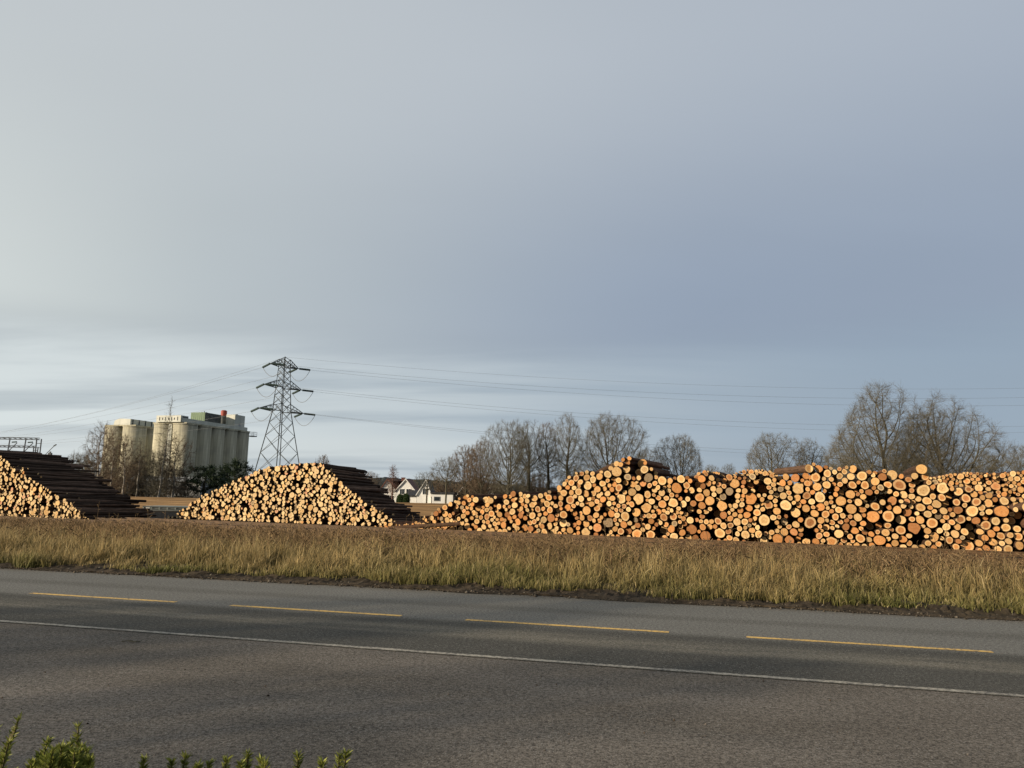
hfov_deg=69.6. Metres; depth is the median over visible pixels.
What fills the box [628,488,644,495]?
log
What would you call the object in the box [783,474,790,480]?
log
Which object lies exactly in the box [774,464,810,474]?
log
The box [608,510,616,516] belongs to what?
log
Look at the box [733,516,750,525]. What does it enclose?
log
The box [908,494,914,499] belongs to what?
log
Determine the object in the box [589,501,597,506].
log
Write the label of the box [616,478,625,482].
log
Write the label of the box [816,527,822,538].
log
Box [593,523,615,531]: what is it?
log
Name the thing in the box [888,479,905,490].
log
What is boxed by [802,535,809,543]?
log
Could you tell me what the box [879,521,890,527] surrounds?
log
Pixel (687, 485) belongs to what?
log
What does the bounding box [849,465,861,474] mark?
log
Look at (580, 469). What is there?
bare bush
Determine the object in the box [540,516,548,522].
log
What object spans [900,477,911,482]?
log
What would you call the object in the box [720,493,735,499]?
log
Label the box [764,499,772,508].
log
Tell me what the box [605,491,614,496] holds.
log
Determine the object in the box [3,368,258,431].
power line
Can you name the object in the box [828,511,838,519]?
log
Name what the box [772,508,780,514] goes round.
log
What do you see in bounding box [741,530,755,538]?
log
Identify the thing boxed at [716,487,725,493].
log
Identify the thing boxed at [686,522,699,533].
log
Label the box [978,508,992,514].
log
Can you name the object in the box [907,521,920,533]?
log
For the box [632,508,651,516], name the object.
log
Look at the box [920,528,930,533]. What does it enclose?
log
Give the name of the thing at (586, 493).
log
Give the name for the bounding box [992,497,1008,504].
log
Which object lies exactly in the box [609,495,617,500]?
log
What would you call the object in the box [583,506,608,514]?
log
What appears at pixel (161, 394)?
power line
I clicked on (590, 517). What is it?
log
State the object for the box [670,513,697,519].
log
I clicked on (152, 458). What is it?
bare bush
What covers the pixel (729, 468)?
bare tree
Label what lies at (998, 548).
log
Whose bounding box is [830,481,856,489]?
log
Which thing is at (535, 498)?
log
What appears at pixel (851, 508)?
log
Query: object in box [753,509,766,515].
log
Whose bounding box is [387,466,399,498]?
poplar tree
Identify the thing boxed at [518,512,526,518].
log
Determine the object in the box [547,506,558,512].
log
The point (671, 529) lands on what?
log
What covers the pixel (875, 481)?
log
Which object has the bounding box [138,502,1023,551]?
log yard
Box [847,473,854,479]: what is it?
log
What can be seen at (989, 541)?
log
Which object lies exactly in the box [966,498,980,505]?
log
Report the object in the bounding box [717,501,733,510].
log
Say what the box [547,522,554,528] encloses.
log
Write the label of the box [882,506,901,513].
log
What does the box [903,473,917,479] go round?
log
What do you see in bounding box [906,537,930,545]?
log
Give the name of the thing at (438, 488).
bare bush
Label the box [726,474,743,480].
log
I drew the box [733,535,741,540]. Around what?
log
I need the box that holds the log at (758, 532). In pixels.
[755,529,769,537]
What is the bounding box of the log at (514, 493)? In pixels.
[510,491,523,496]
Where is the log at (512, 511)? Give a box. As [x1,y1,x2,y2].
[509,508,519,514]
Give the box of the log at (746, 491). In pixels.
[742,488,759,493]
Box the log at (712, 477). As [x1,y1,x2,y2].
[709,475,720,480]
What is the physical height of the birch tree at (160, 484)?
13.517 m
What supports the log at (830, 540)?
on the log yard at (161, 514)
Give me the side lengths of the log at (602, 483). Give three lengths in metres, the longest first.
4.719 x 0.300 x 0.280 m
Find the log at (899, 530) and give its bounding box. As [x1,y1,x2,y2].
[884,526,905,534]
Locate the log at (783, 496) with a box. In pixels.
[780,493,787,499]
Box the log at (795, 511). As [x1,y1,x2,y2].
[791,507,801,516]
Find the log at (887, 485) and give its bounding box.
[882,482,891,488]
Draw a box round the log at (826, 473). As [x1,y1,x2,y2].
[816,469,830,476]
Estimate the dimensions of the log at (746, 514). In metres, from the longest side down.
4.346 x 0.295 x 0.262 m
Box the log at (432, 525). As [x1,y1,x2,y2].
[389,522,459,528]
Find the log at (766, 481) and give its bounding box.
[763,478,770,485]
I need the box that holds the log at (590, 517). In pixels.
[587,515,593,520]
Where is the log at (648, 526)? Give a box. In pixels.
[645,524,654,529]
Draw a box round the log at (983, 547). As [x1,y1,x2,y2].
[974,545,989,550]
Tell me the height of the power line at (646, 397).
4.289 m
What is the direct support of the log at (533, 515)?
on the logs at (312, 493)
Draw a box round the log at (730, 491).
[726,488,737,494]
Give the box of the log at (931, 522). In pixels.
[922,518,937,527]
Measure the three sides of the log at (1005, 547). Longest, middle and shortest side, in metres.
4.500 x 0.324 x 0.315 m
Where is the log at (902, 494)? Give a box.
[888,491,907,498]
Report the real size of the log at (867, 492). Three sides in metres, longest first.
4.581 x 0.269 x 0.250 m
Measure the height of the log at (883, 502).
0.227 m
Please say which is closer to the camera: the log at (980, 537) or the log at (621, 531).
the log at (980, 537)
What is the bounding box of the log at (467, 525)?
[464,522,473,528]
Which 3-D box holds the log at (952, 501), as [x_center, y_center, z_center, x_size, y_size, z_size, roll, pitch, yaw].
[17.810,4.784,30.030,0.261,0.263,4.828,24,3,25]
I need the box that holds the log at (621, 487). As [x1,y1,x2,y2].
[616,484,630,490]
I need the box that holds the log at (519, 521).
[515,518,527,524]
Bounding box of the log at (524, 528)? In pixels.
[522,524,532,530]
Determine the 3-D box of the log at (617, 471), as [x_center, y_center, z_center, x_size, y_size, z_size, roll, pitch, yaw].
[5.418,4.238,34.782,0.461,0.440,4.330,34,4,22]
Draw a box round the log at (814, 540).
[800,535,818,543]
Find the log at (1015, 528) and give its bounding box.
[999,523,1020,531]
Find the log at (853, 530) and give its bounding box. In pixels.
[848,526,858,533]
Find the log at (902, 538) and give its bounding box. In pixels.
[898,534,906,542]
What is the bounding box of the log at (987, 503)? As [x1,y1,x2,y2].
[981,499,992,506]
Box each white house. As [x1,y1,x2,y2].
[381,477,418,502]
[416,480,434,502]
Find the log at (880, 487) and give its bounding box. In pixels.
[876,484,883,490]
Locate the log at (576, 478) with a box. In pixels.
[573,475,583,481]
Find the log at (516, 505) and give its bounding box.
[512,502,521,507]
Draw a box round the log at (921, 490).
[897,485,929,495]
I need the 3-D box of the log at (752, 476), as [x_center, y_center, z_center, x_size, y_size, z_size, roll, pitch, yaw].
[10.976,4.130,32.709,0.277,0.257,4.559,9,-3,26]
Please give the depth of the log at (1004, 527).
27.22 m
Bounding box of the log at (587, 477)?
[584,474,591,480]
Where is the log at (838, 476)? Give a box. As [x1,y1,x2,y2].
[832,473,842,479]
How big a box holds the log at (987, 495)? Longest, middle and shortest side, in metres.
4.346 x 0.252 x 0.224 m
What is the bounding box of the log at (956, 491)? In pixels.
[930,488,962,495]
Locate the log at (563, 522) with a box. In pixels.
[560,518,579,526]
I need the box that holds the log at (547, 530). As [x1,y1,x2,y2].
[541,528,550,533]
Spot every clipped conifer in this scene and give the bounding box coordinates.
[396,494,403,502]
[401,493,409,502]
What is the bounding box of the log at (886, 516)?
[878,511,893,521]
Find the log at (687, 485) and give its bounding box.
[683,482,696,488]
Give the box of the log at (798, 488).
[792,483,810,493]
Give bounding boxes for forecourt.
[0,622,1023,767]
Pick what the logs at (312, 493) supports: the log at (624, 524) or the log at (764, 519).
the log at (764, 519)
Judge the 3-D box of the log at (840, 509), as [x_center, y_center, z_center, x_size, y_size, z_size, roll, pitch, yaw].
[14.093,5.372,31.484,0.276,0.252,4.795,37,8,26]
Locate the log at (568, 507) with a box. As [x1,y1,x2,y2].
[565,504,581,510]
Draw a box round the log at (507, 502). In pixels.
[504,499,511,504]
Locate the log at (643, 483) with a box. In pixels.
[640,480,652,486]
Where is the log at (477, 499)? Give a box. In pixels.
[473,497,483,502]
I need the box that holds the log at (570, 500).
[566,496,579,503]
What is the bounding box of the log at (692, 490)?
[689,487,701,493]
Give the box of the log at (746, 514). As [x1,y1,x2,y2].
[743,511,750,517]
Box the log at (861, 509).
[857,506,865,512]
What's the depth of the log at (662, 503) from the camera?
32.02 m
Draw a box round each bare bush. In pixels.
[68,451,95,474]
[77,448,114,481]
[95,470,122,493]
[113,459,152,496]
[126,447,175,497]
[148,465,188,500]
[175,481,199,500]
[434,476,459,494]
[453,475,483,499]
[462,474,505,495]
[498,476,530,493]
[524,473,557,491]
[554,464,584,486]
[821,453,874,504]
[880,447,924,493]
[968,451,1009,473]
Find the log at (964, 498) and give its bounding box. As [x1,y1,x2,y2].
[952,494,970,502]
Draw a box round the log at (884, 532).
[857,524,889,535]
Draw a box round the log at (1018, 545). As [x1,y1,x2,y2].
[995,539,1023,549]
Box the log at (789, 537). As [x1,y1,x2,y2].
[785,535,795,542]
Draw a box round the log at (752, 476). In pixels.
[749,473,758,479]
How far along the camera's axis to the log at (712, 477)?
31.36 m
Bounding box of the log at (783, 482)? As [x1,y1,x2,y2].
[780,479,793,486]
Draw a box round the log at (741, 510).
[737,507,759,512]
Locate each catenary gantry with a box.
[0,437,41,452]
[0,445,38,451]
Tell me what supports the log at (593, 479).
on the logs at (312, 493)
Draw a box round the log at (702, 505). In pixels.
[698,502,710,508]
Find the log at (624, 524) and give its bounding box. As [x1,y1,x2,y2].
[621,520,638,527]
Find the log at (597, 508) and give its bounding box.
[594,505,605,510]
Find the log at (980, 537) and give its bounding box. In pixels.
[975,534,988,540]
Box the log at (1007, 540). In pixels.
[993,538,1011,543]
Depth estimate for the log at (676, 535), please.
31.57 m
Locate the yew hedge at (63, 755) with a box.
[0,712,368,767]
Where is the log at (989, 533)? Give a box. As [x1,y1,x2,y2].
[973,527,994,537]
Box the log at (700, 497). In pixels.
[695,493,711,500]
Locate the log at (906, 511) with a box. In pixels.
[882,508,911,515]
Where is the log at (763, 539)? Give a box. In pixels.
[760,536,766,541]
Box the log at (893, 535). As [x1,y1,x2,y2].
[889,531,898,538]
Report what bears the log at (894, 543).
on the log yard at (161, 514)
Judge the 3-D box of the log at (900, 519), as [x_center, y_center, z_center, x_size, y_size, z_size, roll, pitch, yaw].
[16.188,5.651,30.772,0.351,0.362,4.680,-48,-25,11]
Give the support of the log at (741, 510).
on the logs at (312, 493)
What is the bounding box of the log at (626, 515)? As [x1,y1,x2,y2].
[621,511,637,520]
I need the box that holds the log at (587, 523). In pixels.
[583,520,592,526]
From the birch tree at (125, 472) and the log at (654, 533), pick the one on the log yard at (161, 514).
the birch tree at (125, 472)
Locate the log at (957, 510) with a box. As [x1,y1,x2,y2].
[947,506,962,513]
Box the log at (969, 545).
[956,539,973,549]
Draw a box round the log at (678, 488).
[672,483,684,492]
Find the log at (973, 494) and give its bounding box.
[968,491,977,497]
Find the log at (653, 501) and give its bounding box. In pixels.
[648,499,660,503]
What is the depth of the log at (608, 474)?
33.10 m
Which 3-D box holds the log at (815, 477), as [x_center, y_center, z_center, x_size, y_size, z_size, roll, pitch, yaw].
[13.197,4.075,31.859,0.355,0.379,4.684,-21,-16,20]
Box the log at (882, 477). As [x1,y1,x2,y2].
[878,473,886,484]
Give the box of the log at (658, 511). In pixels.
[656,508,666,514]
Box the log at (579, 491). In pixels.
[575,488,591,494]
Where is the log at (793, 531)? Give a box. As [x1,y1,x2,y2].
[789,528,797,535]
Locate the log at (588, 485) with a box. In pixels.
[584,481,598,489]
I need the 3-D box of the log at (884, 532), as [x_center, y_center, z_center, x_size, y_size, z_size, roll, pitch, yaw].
[15.037,6.054,30.755,0.279,0.288,4.720,-28,-13,9]
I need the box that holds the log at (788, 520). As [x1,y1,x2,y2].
[781,516,796,524]
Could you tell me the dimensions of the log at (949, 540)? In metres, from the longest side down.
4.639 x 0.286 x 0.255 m
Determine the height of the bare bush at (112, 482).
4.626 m
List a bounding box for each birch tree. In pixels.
[79,420,117,483]
[99,428,133,493]
[105,433,145,493]
[119,436,154,499]
[140,400,181,496]
[156,436,196,497]
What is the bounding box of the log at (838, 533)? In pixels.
[834,528,844,537]
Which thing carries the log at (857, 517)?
on the logs at (312, 493)
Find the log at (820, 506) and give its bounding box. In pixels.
[816,503,831,510]
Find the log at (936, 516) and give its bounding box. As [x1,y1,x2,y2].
[924,513,940,518]
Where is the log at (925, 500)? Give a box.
[918,497,931,503]
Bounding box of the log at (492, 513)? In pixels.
[489,510,496,516]
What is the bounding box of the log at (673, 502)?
[668,498,680,506]
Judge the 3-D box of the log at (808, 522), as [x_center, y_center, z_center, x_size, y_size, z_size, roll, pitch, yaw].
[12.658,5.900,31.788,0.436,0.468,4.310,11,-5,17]
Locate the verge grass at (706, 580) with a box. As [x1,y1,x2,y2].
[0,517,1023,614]
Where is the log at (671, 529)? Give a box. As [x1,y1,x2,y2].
[668,525,678,532]
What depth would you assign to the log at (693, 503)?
31.65 m
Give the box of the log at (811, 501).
[808,498,815,504]
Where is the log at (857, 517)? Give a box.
[852,513,861,520]
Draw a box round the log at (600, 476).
[596,473,620,479]
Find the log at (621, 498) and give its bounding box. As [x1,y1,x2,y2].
[617,494,629,503]
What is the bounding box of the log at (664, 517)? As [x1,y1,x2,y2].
[660,513,670,520]
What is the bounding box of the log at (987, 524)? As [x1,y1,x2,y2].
[964,520,990,529]
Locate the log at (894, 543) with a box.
[884,538,898,546]
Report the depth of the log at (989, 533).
27.26 m
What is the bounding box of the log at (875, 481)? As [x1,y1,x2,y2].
[871,477,879,485]
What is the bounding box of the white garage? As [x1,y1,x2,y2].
[430,492,456,503]
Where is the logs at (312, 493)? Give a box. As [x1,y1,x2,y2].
[0,450,1023,551]
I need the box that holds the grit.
[1,630,1022,767]
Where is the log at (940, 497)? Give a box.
[934,494,945,500]
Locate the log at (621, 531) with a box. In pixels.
[618,527,628,534]
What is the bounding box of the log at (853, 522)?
[850,518,856,525]
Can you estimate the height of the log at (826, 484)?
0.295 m
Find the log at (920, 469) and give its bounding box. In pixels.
[903,464,926,475]
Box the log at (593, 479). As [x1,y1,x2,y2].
[590,476,605,482]
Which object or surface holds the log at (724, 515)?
on the logs at (312, 493)
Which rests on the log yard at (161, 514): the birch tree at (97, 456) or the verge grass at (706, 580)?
the birch tree at (97, 456)
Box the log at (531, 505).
[529,502,545,507]
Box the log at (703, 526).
[700,523,707,529]
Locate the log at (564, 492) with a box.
[560,490,572,495]
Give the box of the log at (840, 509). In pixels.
[835,507,845,512]
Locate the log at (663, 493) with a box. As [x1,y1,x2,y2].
[659,490,669,496]
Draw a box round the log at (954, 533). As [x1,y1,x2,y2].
[939,527,958,537]
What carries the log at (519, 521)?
on the logs at (312, 493)
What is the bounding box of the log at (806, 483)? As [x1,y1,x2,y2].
[802,480,810,486]
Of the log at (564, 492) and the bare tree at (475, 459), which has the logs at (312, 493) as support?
the log at (564, 492)
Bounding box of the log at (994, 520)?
[980,516,999,524]
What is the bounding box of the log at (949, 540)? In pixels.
[938,534,952,543]
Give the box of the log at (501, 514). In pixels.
[497,511,506,516]
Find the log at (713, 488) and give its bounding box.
[710,486,717,491]
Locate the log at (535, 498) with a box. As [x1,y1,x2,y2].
[532,495,545,500]
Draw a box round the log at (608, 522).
[603,517,618,526]
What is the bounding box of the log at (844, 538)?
[841,532,848,542]
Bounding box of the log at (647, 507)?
[641,503,663,512]
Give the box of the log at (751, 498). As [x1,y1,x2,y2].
[745,493,768,503]
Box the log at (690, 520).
[687,515,699,523]
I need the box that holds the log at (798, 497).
[794,493,803,501]
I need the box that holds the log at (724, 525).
[720,522,729,528]
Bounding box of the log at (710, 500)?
[705,496,719,504]
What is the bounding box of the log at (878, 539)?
[872,533,885,544]
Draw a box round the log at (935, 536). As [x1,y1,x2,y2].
[906,528,938,541]
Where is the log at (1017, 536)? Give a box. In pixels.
[1000,531,1022,539]
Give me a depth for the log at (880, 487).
28.74 m
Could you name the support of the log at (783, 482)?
on the logs at (312, 493)
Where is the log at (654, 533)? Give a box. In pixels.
[646,530,662,537]
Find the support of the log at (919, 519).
on the logs at (312, 493)
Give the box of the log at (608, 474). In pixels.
[604,471,619,477]
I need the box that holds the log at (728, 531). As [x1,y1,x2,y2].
[725,528,736,533]
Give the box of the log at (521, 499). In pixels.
[518,497,531,502]
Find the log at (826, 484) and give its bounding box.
[821,481,830,488]
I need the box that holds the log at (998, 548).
[986,544,1001,550]
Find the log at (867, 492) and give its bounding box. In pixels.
[860,489,872,494]
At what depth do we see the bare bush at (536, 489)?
121.93 m
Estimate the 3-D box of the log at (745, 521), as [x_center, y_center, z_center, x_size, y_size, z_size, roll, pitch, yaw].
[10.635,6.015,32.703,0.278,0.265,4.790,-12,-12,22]
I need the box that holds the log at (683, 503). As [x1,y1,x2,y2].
[680,500,690,506]
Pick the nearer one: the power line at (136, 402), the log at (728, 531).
the log at (728, 531)
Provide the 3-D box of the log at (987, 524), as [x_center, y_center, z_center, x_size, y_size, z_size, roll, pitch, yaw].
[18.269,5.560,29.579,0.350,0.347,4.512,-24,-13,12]
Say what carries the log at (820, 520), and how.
on the logs at (312, 493)
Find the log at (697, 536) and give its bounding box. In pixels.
[692,533,700,538]
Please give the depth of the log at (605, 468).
34.83 m
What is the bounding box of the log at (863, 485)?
[856,481,868,489]
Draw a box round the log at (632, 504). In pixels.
[629,501,643,506]
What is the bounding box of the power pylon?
[250,357,314,471]
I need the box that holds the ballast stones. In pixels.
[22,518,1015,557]
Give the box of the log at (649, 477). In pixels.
[644,473,654,482]
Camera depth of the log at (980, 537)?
27.27 m
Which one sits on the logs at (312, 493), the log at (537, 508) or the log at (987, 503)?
the log at (537, 508)
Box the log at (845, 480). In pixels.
[842,478,854,483]
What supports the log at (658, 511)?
on the logs at (312, 493)
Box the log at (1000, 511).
[985,506,1008,517]
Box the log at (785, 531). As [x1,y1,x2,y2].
[781,527,794,535]
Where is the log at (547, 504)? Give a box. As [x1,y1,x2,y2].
[544,501,553,506]
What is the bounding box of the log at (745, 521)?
[741,515,754,524]
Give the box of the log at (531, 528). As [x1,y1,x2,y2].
[528,525,538,531]
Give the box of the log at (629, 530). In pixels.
[626,527,640,533]
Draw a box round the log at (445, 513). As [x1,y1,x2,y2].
[442,511,453,516]
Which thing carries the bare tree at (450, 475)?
on the ground at (418, 589)
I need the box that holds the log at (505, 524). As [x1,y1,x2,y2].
[501,521,512,528]
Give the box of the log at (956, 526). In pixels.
[938,523,960,529]
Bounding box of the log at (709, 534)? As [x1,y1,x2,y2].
[700,529,714,539]
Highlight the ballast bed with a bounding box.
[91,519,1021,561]
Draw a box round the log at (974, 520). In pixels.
[965,516,979,523]
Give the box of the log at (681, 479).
[677,475,687,482]
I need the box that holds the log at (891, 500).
[886,496,896,504]
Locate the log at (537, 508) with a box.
[535,506,544,512]
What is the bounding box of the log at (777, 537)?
[773,531,783,542]
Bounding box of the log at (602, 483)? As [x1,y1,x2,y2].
[599,481,607,486]
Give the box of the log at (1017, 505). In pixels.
[1001,503,1022,510]
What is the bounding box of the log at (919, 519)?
[908,516,923,523]
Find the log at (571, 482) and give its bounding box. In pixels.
[568,480,576,485]
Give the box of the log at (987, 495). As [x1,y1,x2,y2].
[961,492,991,497]
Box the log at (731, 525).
[727,522,735,527]
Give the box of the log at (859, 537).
[853,532,864,542]
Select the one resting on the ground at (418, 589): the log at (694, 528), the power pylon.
the power pylon
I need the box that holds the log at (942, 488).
[934,482,948,493]
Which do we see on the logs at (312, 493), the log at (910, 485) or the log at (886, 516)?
the log at (910, 485)
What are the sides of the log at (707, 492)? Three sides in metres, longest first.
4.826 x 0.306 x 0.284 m
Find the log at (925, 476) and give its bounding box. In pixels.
[914,473,928,479]
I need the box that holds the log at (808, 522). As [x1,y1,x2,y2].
[797,514,815,527]
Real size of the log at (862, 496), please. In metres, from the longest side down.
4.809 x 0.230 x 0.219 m
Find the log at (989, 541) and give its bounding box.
[981,538,997,545]
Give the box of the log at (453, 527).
[450,526,459,529]
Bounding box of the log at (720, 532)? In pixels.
[715,526,737,537]
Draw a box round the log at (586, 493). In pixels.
[583,490,594,496]
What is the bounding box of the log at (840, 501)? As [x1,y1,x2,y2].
[836,496,846,505]
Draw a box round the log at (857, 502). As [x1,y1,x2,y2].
[847,499,861,505]
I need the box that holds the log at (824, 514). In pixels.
[817,510,828,517]
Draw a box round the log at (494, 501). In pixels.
[488,498,503,503]
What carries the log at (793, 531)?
on the log at (789, 537)
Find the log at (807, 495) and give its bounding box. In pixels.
[803,492,814,498]
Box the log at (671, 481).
[667,478,683,483]
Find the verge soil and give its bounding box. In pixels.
[0,559,1023,620]
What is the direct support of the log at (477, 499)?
on the logs at (312, 493)
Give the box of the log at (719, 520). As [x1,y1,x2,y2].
[715,517,726,524]
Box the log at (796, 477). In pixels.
[791,474,808,481]
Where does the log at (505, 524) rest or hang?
on the logs at (312, 493)
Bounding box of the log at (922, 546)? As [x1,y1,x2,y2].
[898,541,924,547]
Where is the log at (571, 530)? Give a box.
[567,527,581,532]
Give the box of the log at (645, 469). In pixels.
[640,466,669,474]
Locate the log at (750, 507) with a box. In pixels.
[745,504,754,510]
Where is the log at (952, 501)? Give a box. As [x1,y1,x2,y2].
[947,498,959,505]
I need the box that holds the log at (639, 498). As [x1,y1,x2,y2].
[633,494,655,504]
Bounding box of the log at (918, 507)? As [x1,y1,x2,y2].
[911,503,925,510]
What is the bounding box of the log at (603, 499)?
[600,497,610,501]
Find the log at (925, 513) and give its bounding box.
[913,510,931,517]
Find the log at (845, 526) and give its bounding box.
[842,521,848,529]
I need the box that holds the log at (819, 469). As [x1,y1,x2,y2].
[815,465,822,473]
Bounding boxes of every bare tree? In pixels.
[315,455,329,463]
[364,471,383,485]
[413,472,439,502]
[430,457,462,502]
[447,444,483,497]
[465,440,501,493]
[477,418,535,493]
[509,419,550,491]
[532,421,561,491]
[548,413,585,484]
[574,411,649,471]
[637,449,663,465]
[651,433,703,477]
[705,464,719,471]
[720,463,735,474]
[743,429,808,503]
[793,437,828,508]
[817,380,967,504]
[878,388,1023,481]
[1000,444,1023,470]
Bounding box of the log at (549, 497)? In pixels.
[546,494,559,500]
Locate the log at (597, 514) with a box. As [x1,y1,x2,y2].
[593,512,606,517]
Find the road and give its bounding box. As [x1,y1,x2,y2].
[0,569,1023,697]
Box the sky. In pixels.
[0,0,1023,493]
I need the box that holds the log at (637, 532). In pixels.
[632,529,659,536]
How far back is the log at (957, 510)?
27.91 m
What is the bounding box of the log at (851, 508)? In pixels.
[846,504,859,513]
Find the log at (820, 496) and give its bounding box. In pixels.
[815,492,825,501]
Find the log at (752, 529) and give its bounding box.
[749,526,762,532]
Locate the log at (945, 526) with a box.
[942,523,949,530]
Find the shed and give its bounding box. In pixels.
[126,476,211,497]
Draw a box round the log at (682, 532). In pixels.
[679,529,688,535]
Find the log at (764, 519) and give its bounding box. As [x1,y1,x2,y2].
[759,514,775,525]
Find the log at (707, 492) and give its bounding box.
[703,489,712,495]
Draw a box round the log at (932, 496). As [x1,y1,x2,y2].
[926,493,935,499]
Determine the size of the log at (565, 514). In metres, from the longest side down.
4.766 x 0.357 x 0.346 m
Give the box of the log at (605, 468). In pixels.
[596,463,613,471]
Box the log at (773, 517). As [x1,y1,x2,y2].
[770,515,781,519]
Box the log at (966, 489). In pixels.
[954,486,971,492]
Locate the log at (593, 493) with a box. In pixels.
[591,490,599,495]
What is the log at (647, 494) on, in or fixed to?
on the log at (653, 501)
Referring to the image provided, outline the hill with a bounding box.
[370,477,875,499]
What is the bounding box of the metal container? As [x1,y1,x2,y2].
[143,505,187,510]
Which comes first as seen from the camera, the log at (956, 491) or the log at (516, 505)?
the log at (956, 491)
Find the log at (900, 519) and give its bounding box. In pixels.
[894,515,905,523]
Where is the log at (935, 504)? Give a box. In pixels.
[915,500,940,507]
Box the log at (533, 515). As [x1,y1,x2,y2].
[529,512,540,518]
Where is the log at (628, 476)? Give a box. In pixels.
[624,474,636,480]
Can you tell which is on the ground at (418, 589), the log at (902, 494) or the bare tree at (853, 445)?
the bare tree at (853, 445)
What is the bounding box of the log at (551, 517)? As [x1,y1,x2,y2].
[547,514,557,521]
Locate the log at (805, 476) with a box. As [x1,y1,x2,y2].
[802,473,808,480]
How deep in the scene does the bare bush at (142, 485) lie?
98.03 m
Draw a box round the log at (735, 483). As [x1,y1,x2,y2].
[730,479,756,489]
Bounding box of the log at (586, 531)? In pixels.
[582,527,595,534]
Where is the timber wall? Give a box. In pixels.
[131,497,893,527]
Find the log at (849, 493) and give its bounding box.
[843,490,854,497]
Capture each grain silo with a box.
[101,419,153,479]
[151,410,256,490]
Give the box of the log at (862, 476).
[857,471,867,481]
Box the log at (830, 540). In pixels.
[810,531,836,544]
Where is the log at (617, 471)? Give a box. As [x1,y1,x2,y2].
[612,467,627,477]
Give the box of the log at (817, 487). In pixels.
[813,483,821,491]
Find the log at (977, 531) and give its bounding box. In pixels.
[969,528,983,534]
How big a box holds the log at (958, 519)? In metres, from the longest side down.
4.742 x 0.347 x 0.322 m
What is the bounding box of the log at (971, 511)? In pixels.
[948,504,977,516]
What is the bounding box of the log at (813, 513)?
[809,510,818,516]
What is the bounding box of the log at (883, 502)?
[880,499,888,504]
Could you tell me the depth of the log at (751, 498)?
30.64 m
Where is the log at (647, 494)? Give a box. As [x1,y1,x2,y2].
[644,491,655,497]
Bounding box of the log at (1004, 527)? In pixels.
[991,524,1010,530]
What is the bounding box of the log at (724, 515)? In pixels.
[720,511,731,518]
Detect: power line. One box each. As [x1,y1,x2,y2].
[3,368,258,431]
[3,396,277,438]
[9,388,253,436]
[10,358,280,430]
[19,376,273,430]
[20,417,289,444]
[274,409,844,453]
[286,386,1008,426]
[289,357,1008,388]
[289,365,1023,398]
[313,391,1004,432]
[314,370,1016,405]
[319,415,823,456]
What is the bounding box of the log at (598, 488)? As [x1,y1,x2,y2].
[594,486,605,491]
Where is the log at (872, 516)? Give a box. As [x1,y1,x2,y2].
[863,509,879,521]
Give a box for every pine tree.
[181,464,226,494]
[216,456,253,485]
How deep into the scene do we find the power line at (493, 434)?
157.26 m
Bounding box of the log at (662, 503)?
[658,500,675,507]
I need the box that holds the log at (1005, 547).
[983,543,1012,551]
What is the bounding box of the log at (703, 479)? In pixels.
[698,475,712,482]
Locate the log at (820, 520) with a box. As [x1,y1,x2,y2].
[817,517,825,523]
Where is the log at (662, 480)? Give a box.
[658,476,672,484]
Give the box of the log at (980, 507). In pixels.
[967,504,984,510]
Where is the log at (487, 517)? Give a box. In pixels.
[484,514,492,519]
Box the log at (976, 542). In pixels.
[965,538,982,545]
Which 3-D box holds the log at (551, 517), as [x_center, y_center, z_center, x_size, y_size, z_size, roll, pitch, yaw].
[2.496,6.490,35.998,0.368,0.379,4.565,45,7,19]
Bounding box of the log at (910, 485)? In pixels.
[905,482,914,487]
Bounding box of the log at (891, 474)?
[877,470,896,481]
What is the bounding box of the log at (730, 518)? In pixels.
[727,516,737,520]
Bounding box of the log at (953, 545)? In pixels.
[938,539,959,548]
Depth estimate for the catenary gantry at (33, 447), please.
96.54 m
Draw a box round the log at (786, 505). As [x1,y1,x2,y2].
[780,500,796,509]
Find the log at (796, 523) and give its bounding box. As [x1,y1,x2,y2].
[792,518,799,527]
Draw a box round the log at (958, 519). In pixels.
[949,515,964,523]
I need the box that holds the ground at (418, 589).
[6,500,835,610]
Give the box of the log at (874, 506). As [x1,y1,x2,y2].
[861,502,879,509]
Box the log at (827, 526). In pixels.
[823,522,830,529]
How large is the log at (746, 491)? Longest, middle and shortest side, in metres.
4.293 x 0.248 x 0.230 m
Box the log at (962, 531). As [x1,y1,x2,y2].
[952,528,967,534]
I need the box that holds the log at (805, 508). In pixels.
[800,504,809,511]
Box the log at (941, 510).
[925,507,947,513]
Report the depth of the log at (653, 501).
32.16 m
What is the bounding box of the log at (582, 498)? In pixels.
[578,495,587,501]
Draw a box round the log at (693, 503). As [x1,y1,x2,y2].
[690,500,704,506]
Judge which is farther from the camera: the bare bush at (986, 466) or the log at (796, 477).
the bare bush at (986, 466)
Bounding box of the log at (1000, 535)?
[988,531,1004,539]
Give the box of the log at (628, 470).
[623,466,636,473]
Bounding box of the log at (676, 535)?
[670,532,680,538]
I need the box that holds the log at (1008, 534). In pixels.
[995,531,1013,537]
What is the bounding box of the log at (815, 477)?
[811,473,820,482]
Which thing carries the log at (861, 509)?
on the log at (857, 517)
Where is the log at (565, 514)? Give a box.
[560,511,574,517]
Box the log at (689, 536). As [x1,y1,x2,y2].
[686,532,697,538]
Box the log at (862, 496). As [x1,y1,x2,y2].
[860,494,865,499]
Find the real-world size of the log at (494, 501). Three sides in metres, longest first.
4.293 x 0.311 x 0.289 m

